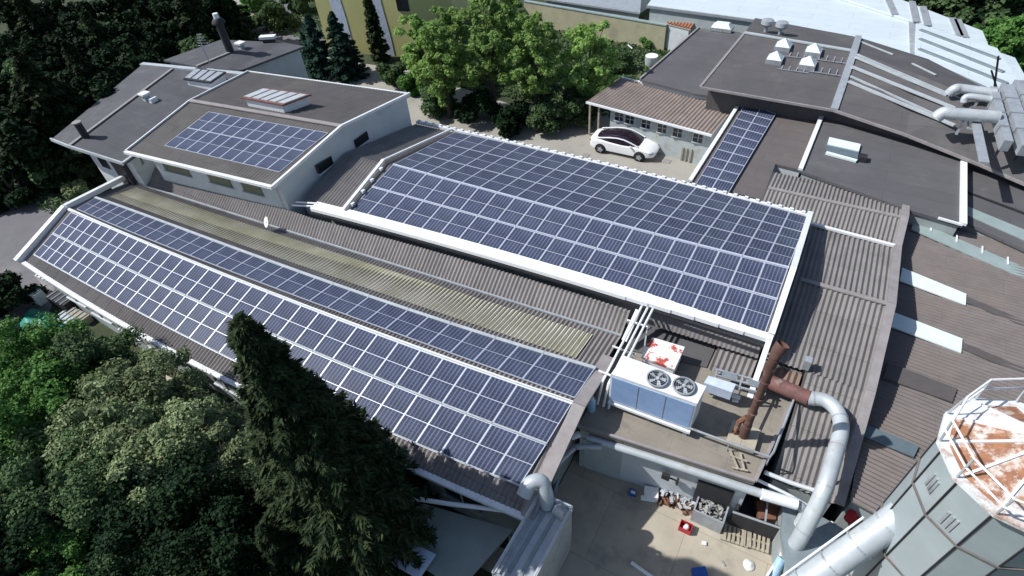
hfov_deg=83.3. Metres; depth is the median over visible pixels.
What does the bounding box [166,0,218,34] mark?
broadleaf tree
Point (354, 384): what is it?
solar panel
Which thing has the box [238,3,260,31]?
shrub
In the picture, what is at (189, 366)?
window
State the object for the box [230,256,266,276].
solar panel
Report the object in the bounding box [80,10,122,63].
conifer
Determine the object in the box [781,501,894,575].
silo pipe
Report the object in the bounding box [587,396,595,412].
gas bottle
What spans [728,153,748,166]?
solar panel
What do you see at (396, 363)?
solar panel
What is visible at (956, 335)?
factory hall
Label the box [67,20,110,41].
broadleaf tree
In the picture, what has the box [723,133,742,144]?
solar panel
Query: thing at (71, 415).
broadleaf tree
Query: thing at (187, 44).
broadleaf tree
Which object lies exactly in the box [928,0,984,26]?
broadleaf tree
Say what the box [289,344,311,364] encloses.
solar panel
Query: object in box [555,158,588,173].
solar panel
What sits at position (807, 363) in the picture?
junction box
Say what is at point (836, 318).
factory hall
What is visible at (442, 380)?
solar panel
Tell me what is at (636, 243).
solar panel
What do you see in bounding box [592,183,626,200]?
solar panel
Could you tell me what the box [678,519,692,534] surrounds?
crate
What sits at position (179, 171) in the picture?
window
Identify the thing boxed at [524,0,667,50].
boundary wall
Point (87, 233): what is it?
solar panel
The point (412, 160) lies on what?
solar panel
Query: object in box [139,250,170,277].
solar panel
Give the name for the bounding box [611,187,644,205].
solar panel
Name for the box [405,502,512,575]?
canopy
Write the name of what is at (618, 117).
window
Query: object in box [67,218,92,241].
solar panel
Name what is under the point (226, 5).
broadleaf tree
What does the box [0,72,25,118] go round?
broadleaf tree
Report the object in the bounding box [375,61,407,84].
shrub
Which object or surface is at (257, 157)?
solar panel
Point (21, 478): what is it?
broadleaf tree
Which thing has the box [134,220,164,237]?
solar panel
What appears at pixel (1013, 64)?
warehouse
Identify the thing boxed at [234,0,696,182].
road
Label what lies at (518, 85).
shrub
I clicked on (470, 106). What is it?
shrub
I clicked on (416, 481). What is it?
conifer
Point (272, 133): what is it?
solar panel
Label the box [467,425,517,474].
solar panel
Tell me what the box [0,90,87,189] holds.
broadleaf tree
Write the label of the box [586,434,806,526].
front pipe
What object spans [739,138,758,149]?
solar panel
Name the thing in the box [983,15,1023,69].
broadleaf tree
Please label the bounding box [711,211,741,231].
solar panel
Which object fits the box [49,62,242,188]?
house
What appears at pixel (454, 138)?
solar panel
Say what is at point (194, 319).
solar panel
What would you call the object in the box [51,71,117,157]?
broadleaf tree
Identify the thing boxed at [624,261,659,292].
solar panel
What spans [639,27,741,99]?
flat roof
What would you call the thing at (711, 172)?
solar panel
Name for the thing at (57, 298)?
stacked frames
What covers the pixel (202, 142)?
solar panel
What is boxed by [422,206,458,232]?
solar panel
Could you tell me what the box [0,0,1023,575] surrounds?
ground
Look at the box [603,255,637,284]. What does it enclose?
solar panel
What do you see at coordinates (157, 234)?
solar panel
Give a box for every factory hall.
[14,175,621,534]
[148,120,812,398]
[699,18,1023,185]
[761,172,909,515]
[830,223,1023,530]
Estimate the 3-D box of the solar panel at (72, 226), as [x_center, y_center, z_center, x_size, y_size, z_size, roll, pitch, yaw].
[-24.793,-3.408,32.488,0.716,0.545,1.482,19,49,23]
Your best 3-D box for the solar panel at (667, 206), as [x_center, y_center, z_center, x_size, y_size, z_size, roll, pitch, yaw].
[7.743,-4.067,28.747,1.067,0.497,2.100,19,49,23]
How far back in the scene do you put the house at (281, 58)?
45.74 m
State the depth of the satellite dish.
31.57 m
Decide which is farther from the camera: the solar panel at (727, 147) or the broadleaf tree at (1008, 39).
the broadleaf tree at (1008, 39)
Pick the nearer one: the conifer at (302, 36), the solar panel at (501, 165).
the solar panel at (501, 165)
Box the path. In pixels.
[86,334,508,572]
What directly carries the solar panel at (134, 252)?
on the factory hall at (510, 321)
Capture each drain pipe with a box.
[413,497,502,512]
[757,470,813,504]
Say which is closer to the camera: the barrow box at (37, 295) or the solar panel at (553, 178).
the solar panel at (553, 178)
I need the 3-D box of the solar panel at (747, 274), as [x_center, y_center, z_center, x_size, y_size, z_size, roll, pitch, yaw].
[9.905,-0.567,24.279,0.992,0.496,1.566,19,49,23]
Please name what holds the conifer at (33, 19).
on the ground at (98, 328)
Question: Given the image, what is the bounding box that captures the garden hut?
[666,21,693,50]
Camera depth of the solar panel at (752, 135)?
35.47 m
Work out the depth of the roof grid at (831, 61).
37.65 m
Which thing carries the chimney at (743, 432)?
on the plant deck
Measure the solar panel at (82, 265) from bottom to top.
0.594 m
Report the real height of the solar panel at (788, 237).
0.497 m
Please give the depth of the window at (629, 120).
41.42 m
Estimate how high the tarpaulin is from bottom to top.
1.228 m
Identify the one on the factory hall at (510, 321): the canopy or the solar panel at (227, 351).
the solar panel at (227, 351)
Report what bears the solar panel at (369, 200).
on the factory hall at (343, 187)
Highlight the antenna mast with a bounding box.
[990,56,999,86]
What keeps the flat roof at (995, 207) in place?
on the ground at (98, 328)
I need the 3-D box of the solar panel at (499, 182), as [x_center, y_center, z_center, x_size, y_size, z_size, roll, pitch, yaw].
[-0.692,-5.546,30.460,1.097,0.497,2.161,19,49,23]
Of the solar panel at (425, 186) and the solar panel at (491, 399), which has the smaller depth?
the solar panel at (491, 399)
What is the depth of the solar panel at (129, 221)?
32.25 m
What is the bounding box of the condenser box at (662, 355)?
[641,337,684,373]
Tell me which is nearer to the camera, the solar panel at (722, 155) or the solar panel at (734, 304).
the solar panel at (734, 304)
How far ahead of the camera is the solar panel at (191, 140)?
34.03 m
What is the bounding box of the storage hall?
[545,0,650,18]
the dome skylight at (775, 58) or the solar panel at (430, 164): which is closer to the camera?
the solar panel at (430, 164)
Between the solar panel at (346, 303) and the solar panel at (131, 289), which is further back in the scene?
the solar panel at (131, 289)
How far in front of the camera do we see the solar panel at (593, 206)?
28.41 m
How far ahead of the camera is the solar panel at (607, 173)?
31.92 m
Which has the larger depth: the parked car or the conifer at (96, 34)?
the conifer at (96, 34)
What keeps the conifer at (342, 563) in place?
on the ground at (98, 328)
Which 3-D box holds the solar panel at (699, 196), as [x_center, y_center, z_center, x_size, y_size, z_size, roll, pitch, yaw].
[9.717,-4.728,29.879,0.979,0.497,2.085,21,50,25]
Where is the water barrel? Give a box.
[645,53,657,67]
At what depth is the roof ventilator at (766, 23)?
41.21 m
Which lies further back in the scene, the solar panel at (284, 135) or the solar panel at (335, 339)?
the solar panel at (284, 135)
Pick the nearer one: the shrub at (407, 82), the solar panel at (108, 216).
the solar panel at (108, 216)
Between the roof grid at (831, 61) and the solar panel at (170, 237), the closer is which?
the solar panel at (170, 237)
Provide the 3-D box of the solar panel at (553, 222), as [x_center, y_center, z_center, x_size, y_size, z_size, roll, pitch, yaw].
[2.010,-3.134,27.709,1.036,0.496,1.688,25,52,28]
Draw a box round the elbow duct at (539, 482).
[517,473,567,520]
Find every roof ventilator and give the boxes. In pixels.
[761,18,773,32]
[775,20,788,34]
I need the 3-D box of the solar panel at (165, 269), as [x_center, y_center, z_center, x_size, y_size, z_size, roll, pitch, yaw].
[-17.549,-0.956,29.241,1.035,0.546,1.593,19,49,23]
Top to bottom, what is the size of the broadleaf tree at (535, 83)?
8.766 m
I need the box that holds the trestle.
[729,450,747,471]
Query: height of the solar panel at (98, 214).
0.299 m
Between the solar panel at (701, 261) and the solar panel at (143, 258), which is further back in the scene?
the solar panel at (143, 258)
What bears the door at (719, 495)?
in the plant deck
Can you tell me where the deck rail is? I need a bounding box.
[685,399,794,464]
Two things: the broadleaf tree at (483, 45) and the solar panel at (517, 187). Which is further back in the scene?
the broadleaf tree at (483, 45)
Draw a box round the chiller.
[608,356,705,434]
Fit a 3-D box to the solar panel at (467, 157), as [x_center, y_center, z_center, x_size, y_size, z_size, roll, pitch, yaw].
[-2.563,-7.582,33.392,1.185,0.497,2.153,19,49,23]
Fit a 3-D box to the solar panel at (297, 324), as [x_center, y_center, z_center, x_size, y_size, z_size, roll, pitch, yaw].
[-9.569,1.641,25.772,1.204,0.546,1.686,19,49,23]
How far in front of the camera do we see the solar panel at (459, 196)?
29.78 m
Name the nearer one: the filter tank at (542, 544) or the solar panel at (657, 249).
the filter tank at (542, 544)
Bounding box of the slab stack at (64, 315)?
[54,310,78,323]
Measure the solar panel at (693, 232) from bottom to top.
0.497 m
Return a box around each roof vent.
[137,90,157,102]
[234,40,245,48]
[258,34,276,42]
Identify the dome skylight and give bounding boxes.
[710,21,734,32]
[765,51,784,65]
[773,38,792,52]
[798,56,817,70]
[803,43,822,57]
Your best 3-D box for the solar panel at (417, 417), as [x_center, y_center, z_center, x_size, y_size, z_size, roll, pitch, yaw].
[-3.707,5.100,22.381,1.089,0.595,1.844,24,51,27]
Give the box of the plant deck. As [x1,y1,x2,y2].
[577,312,801,516]
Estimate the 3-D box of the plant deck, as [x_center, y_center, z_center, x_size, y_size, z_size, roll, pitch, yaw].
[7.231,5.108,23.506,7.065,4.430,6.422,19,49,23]
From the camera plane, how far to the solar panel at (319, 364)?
24.54 m
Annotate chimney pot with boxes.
[71,120,89,138]
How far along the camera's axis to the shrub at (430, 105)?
46.93 m
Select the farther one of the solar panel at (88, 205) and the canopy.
the solar panel at (88, 205)
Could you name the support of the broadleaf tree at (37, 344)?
on the ground at (98, 328)
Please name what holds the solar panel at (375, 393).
on the factory hall at (510, 321)
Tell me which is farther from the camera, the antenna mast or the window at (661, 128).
the window at (661, 128)
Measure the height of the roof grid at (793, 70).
0.055 m
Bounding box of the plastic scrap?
[660,488,695,509]
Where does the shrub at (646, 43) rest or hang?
on the ground at (98, 328)
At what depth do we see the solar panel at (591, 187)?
30.35 m
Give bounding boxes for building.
[315,0,451,55]
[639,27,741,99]
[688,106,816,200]
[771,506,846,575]
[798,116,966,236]
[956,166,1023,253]
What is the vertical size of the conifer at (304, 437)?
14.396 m
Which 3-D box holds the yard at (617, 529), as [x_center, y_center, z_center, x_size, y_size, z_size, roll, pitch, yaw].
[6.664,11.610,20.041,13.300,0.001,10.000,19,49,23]
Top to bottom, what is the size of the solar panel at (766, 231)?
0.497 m
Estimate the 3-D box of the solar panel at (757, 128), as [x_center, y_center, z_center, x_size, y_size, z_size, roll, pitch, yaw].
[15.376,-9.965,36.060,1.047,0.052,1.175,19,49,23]
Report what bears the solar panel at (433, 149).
on the factory hall at (343, 187)
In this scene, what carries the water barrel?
on the garden plot
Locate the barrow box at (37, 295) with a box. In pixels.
[28,286,47,305]
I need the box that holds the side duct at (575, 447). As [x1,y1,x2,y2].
[551,443,601,494]
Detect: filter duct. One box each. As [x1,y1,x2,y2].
[987,86,1013,156]
[999,83,1023,160]
[1012,80,1023,109]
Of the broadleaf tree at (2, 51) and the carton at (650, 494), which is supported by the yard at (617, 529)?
the carton at (650, 494)
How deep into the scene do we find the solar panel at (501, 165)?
32.48 m
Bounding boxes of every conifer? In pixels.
[0,0,24,42]
[8,47,106,193]
[9,0,61,45]
[60,38,101,91]
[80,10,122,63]
[101,0,134,23]
[170,0,233,43]
[215,0,261,40]
[224,310,441,575]
[250,452,309,535]
[253,522,343,575]
[282,371,457,575]
[296,518,348,575]
[298,31,310,74]
[301,14,336,79]
[321,10,370,83]
[338,407,442,514]
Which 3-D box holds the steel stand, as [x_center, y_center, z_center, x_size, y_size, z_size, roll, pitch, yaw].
[8.826,3.929,22.533,1.933,0.850,0.743,14,47,19]
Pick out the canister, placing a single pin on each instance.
(851, 516)
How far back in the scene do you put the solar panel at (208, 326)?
26.79 m
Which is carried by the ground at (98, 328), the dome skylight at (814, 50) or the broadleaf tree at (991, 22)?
the broadleaf tree at (991, 22)
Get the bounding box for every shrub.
[0,166,42,212]
[0,269,48,316]
[28,152,83,187]
[60,179,94,200]
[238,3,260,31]
[239,0,265,11]
[251,0,300,30]
[278,0,314,13]
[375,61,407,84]
[396,72,425,96]
[419,85,457,117]
[451,88,502,122]
[490,98,529,138]
[516,75,548,95]
[525,96,572,133]
[558,86,604,126]
[605,48,633,74]
[639,36,652,47]
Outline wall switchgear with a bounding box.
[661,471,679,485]
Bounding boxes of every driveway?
[0,181,110,346]
[266,0,359,54]
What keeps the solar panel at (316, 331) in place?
on the factory hall at (510, 321)
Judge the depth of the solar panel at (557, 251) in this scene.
26.79 m
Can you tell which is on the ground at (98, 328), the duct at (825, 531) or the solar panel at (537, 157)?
the duct at (825, 531)
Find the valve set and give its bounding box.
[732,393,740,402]
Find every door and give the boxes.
[582,438,622,478]
[692,479,734,514]
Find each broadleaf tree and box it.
[0,33,61,69]
[0,43,24,73]
[0,54,57,83]
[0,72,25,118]
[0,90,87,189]
[0,312,118,418]
[0,357,110,476]
[0,421,112,553]
[0,486,103,575]
[12,322,163,408]
[19,520,126,575]
[23,453,141,575]
[32,20,91,71]
[37,0,75,30]
[41,375,167,491]
[42,69,83,92]
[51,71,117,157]
[58,0,119,32]
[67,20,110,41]
[73,345,233,459]
[81,33,166,88]
[82,445,242,575]
[84,527,185,575]
[91,393,240,508]
[106,9,172,64]
[128,0,169,9]
[128,401,248,490]
[130,0,177,25]
[133,462,297,575]
[137,18,193,56]
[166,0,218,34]
[176,33,214,53]
[180,423,265,555]
[199,0,251,37]
[234,416,252,486]
[392,13,443,85]
[411,18,469,118]
[429,6,469,81]
[455,0,517,100]
[478,0,526,49]
[497,10,562,104]
[558,19,620,96]
[904,0,934,10]
[915,0,948,14]
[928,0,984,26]
[968,0,1023,29]
[972,16,1015,41]
[979,0,1023,28]
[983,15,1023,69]
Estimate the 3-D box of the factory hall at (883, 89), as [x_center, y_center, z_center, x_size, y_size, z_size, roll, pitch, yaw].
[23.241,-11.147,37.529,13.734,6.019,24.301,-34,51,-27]
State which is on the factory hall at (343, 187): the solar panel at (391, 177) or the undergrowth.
the solar panel at (391, 177)
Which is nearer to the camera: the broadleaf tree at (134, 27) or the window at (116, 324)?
the window at (116, 324)
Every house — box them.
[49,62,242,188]
[123,70,411,216]
[163,40,308,78]
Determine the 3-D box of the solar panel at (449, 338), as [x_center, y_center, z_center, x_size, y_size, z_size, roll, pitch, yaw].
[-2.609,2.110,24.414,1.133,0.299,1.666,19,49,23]
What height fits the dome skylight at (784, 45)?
0.750 m
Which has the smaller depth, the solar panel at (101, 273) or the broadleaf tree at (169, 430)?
the broadleaf tree at (169, 430)
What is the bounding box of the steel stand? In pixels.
[713,368,765,394]
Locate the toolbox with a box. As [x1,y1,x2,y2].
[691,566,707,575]
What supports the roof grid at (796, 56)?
on the factory hall at (883, 89)
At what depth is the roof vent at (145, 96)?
39.40 m
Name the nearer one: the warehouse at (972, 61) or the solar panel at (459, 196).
the solar panel at (459, 196)
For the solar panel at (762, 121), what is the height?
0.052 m
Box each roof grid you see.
[777,65,807,72]
[785,51,815,59]
[809,67,840,75]
[816,55,845,63]
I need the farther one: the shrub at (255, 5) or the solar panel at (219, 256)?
the shrub at (255, 5)
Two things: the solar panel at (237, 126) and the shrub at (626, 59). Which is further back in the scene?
the shrub at (626, 59)
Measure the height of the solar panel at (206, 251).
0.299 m
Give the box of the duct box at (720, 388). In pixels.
[704,376,735,399]
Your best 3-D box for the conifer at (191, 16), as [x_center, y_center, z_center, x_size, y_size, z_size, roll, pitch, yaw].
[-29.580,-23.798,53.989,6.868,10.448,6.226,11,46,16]
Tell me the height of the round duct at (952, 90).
1.382 m
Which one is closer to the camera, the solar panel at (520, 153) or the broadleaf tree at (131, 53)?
the solar panel at (520, 153)
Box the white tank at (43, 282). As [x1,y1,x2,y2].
[34,274,55,290]
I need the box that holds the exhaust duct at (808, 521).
[759,371,849,550]
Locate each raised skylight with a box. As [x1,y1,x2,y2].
[183,68,226,89]
[241,88,311,112]
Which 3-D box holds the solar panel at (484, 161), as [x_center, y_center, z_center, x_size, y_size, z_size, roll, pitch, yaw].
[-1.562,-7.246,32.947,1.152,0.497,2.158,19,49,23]
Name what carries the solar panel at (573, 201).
on the factory hall at (343, 187)
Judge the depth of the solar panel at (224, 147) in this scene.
33.12 m
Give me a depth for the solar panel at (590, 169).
32.36 m
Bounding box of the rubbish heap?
[657,488,708,515]
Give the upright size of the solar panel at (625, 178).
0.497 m
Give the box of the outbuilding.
[586,76,729,164]
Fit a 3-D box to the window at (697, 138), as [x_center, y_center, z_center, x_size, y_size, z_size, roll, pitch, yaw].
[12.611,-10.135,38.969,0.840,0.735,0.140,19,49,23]
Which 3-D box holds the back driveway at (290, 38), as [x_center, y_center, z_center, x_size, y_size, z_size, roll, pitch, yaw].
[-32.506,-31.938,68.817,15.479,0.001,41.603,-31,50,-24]
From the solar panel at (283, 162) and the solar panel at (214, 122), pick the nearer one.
the solar panel at (283, 162)
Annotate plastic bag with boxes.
[743,559,754,570]
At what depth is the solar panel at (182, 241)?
30.57 m
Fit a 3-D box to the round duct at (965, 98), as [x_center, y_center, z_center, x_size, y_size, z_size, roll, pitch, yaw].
[26.073,-10.275,32.331,1.731,1.202,0.462,14,47,19]
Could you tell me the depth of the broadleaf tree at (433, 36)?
43.61 m
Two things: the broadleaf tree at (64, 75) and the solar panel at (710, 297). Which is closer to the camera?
the solar panel at (710, 297)
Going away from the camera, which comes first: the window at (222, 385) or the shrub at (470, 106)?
the window at (222, 385)
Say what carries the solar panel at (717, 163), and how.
on the flat roof at (781, 147)
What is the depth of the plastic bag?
21.15 m
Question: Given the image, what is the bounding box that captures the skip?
[729,482,780,540]
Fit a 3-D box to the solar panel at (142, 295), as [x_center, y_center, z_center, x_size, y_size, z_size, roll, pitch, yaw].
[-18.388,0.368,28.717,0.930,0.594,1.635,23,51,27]
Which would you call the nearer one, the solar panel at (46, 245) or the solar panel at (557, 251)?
the solar panel at (557, 251)
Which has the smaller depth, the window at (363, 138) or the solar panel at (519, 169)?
the solar panel at (519, 169)
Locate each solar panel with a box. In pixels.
[35,234,57,257]
[40,237,64,261]
[47,240,71,265]
[54,212,77,234]
[54,244,80,268]
[60,215,84,238]
[61,248,88,272]
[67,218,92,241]
[70,252,97,277]
[75,222,100,245]
[77,198,100,211]
[78,256,105,282]
[83,225,108,249]
[84,201,109,214]
[86,260,115,288]
[91,204,117,218]
[91,229,117,253]
[96,264,125,293]
[99,207,125,221]
[100,233,127,257]
[105,269,136,299]
[107,210,134,225]
[108,237,136,262]
[115,213,145,229]
[116,274,147,305]
[118,241,147,267]
[125,217,154,232]
[126,279,158,309]
[128,245,158,272]
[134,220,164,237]
[138,285,171,317]
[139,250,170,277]
[144,224,175,241]
[150,255,182,282]
[150,291,184,324]
[155,228,187,245]
[162,260,194,288]
[163,296,198,330]
[164,128,196,147]
[166,232,198,250]
[174,265,207,294]
[175,130,208,150]
[175,303,211,336]
[178,237,211,255]
[186,132,219,152]
[187,270,221,300]
[188,112,218,129]
[190,241,224,260]
[190,309,227,345]
[197,134,231,155]
[199,113,230,131]
[200,276,235,306]
[203,246,237,265]
[204,316,232,352]
[208,137,242,158]
[210,116,241,133]
[215,281,250,312]
[216,251,251,270]
[218,343,235,359]
[220,139,254,160]
[221,118,253,135]
[229,287,266,315]
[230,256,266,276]
[231,141,266,163]
[232,120,264,138]
[243,144,278,166]
[244,122,276,140]
[245,261,281,282]
[250,293,283,323]
[255,146,291,168]
[256,124,288,142]
[260,267,297,288]
[263,300,300,334]
[267,126,301,145]
[267,149,304,172]
[276,273,314,294]
[278,307,317,341]
[280,128,314,147]
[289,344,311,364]
[292,130,327,150]
[292,279,331,301]
[295,313,336,349]
[303,352,330,375]
[310,285,348,307]
[314,320,356,357]
[320,360,351,392]
[327,291,367,314]
[334,327,376,365]
[335,369,372,403]
[346,297,385,321]
[350,187,387,213]
[353,335,397,374]
[356,377,393,420]
[365,304,406,328]
[368,192,405,217]
[373,165,408,191]
[375,343,419,383]
[375,386,416,431]
[385,197,422,222]
[385,311,427,336]
[390,170,425,194]
[393,395,440,443]
[395,153,431,167]
[396,351,442,392]
[404,201,440,227]
[406,174,441,199]
[406,318,448,344]
[412,157,447,172]
[416,142,452,156]
[416,405,465,453]
[419,359,466,402]
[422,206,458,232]
[424,179,459,204]
[428,161,464,176]
[428,325,470,352]
[433,146,468,160]
[437,132,470,144]
[440,414,491,463]
[441,211,476,237]
[442,184,477,209]
[443,368,490,413]
[446,165,482,181]
[450,149,485,164]
[450,332,493,361]
[453,135,486,148]
[460,188,495,214]
[460,216,495,243]
[463,169,499,186]
[467,153,501,168]
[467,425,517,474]
[468,376,516,421]
[470,139,503,152]
[473,339,517,369]
[479,193,513,219]
[479,221,514,248]
[480,174,517,190]
[484,157,519,173]
[487,142,519,156]
[492,434,545,485]
[493,385,542,431]
[498,178,535,195]
[498,198,532,224]
[498,346,541,378]
[499,227,534,254]
[501,161,536,177]
[504,146,536,160]
[517,183,553,200]
[517,203,551,230]
[519,165,554,181]
[519,232,553,260]
[519,395,570,442]
[521,150,553,164]
[523,354,567,388]
[536,170,571,186]
[536,187,571,205]
[536,208,571,237]
[538,154,571,168]
[539,238,574,266]
[548,362,593,397]
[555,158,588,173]
[555,174,589,191]
[555,192,590,210]
[556,213,591,242]
[560,243,595,272]
[573,162,605,177]
[574,178,608,196]
[574,197,610,216]
[577,219,611,246]
[581,249,616,278]
[591,166,622,181]
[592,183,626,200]
[594,202,629,221]
[597,224,632,254]
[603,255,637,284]
[609,170,640,186]
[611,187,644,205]
[614,206,649,226]
[618,229,653,259]
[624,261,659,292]
[628,174,659,191]
[631,192,664,210]
[635,212,669,232]
[640,235,674,266]
[646,179,676,195]
[647,267,682,299]
[650,197,682,215]
[656,217,689,237]
[662,240,696,271]
[665,183,695,200]
[670,201,702,220]
[670,274,704,307]
[677,222,709,243]
[683,246,718,277]
[684,188,713,205]
[690,206,721,226]
[693,280,728,314]
[696,175,716,187]
[699,227,730,248]
[702,166,722,178]
[703,192,732,210]
[707,157,727,169]
[707,251,741,284]
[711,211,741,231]
[712,179,733,192]
[713,149,732,160]
[717,286,752,322]
[718,141,737,152]
[718,170,739,182]
[721,232,751,254]
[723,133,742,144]
[723,162,743,173]
[723,197,750,215]
[727,126,746,136]
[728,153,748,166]
[730,257,763,291]
[732,118,750,129]
[732,216,761,237]
[734,145,753,157]
[737,111,755,122]
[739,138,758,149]
[741,107,758,114]
[741,293,776,331]
[743,130,762,141]
[743,202,769,220]
[743,238,773,259]
[748,123,767,134]
[752,116,771,126]
[753,221,781,242]
[754,263,787,298]
[756,110,775,119]
[763,207,788,225]
[766,243,795,265]
[775,227,800,248]
[782,212,805,231]
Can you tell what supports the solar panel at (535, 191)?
on the factory hall at (343, 187)
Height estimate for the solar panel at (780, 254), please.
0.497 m
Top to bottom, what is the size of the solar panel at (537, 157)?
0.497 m
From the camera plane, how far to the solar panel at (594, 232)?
26.91 m
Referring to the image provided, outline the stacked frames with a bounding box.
[45,289,77,311]
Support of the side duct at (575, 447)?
attached to the factory hall at (510, 321)
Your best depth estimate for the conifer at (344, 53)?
52.80 m
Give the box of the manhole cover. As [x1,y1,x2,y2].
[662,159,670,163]
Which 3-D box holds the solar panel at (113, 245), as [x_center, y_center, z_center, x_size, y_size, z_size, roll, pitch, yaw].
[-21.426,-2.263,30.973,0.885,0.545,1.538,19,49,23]
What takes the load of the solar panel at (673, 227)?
on the factory hall at (343, 187)
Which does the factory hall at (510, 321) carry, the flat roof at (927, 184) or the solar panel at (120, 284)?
the solar panel at (120, 284)
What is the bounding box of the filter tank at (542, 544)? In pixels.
[492,494,572,575]
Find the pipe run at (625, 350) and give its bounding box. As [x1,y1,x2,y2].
[596,305,653,408]
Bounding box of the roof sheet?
[391,541,435,575]
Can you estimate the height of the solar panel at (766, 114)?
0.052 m
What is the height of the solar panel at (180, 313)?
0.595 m
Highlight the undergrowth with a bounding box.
[0,2,669,455]
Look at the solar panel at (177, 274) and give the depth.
28.87 m
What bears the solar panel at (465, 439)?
on the factory hall at (510, 321)
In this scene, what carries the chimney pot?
on the house at (120, 119)
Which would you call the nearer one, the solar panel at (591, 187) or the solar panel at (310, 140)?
the solar panel at (591, 187)
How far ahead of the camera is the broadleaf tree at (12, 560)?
18.27 m
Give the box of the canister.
[844,510,858,523]
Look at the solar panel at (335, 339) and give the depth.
24.97 m
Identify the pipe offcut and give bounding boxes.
[631,561,652,575]
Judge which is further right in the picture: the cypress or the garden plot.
the garden plot
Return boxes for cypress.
[362,0,390,63]
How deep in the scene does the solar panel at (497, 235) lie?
27.99 m
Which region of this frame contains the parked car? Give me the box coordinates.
[590,127,659,161]
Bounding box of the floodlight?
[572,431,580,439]
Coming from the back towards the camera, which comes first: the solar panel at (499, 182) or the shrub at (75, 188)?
the shrub at (75, 188)
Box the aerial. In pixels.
[197,34,211,66]
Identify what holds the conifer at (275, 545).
on the ground at (98, 328)
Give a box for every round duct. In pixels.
[932,106,1001,134]
[945,84,997,96]
[960,93,991,106]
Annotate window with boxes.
[66,294,86,307]
[90,308,112,324]
[97,157,110,169]
[116,324,140,341]
[145,340,164,351]
[162,163,192,178]
[180,362,206,377]
[207,174,234,189]
[213,377,236,396]
[240,182,265,197]
[314,156,334,175]
[353,131,370,148]
[396,0,409,10]
[442,488,484,515]
[613,111,624,122]
[624,114,635,125]
[640,118,651,129]
[656,123,668,134]
[671,127,683,138]
[691,132,704,144]
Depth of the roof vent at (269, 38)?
46.85 m
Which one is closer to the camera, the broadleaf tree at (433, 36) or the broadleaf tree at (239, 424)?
the broadleaf tree at (239, 424)
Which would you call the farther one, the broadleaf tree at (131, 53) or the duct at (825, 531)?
the broadleaf tree at (131, 53)
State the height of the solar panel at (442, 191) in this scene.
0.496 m
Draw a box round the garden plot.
[555,59,649,97]
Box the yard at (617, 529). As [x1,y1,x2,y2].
[554,451,771,575]
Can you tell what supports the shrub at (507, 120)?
on the ground at (98, 328)
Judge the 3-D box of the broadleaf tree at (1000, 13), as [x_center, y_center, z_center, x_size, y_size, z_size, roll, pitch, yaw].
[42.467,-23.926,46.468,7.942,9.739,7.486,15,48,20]
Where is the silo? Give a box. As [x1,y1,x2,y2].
[846,378,1023,575]
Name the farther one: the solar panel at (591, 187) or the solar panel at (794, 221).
the solar panel at (591, 187)
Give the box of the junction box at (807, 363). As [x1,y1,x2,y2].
[800,356,812,379]
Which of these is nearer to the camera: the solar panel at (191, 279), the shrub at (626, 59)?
the solar panel at (191, 279)
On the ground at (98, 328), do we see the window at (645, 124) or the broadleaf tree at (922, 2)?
the broadleaf tree at (922, 2)
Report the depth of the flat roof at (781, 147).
34.19 m
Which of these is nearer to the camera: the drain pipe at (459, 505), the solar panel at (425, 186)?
the drain pipe at (459, 505)
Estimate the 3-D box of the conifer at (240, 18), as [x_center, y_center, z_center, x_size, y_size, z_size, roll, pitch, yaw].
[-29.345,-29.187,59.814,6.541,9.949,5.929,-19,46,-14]
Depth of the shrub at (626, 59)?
50.73 m
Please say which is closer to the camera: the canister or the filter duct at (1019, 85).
the canister
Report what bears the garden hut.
on the ground at (98, 328)
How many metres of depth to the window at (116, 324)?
30.44 m
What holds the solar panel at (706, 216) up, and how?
on the factory hall at (343, 187)
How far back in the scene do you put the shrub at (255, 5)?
69.09 m
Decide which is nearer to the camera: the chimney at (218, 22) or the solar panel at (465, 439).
the solar panel at (465, 439)
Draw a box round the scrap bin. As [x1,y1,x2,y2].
[690,497,729,533]
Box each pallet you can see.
[720,522,748,547]
[743,530,769,553]
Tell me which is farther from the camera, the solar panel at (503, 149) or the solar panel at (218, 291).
the solar panel at (503, 149)
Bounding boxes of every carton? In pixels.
[628,488,636,496]
[641,485,658,502]
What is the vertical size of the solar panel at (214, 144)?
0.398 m
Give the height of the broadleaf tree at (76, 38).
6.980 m
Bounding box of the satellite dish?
[264,217,270,229]
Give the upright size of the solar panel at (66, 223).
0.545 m
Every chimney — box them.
[212,12,233,52]
[726,340,789,453]
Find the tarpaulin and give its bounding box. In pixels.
[16,308,60,329]
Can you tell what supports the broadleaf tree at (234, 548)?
on the ground at (98, 328)
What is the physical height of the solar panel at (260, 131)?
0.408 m
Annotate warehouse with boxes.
[646,0,915,54]
[842,0,987,44]
[915,23,1017,87]
[1001,53,1023,79]
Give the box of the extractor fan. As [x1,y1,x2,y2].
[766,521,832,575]
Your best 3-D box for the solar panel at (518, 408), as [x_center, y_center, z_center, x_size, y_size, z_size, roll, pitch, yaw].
[0.233,4.574,21.775,1.093,0.546,1.923,25,51,27]
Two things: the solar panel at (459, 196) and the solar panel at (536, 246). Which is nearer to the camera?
the solar panel at (536, 246)
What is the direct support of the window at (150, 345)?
in the factory hall at (510, 321)
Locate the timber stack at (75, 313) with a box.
[66,307,94,323]
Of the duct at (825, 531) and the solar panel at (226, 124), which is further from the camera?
the solar panel at (226, 124)
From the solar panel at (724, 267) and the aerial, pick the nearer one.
the solar panel at (724, 267)

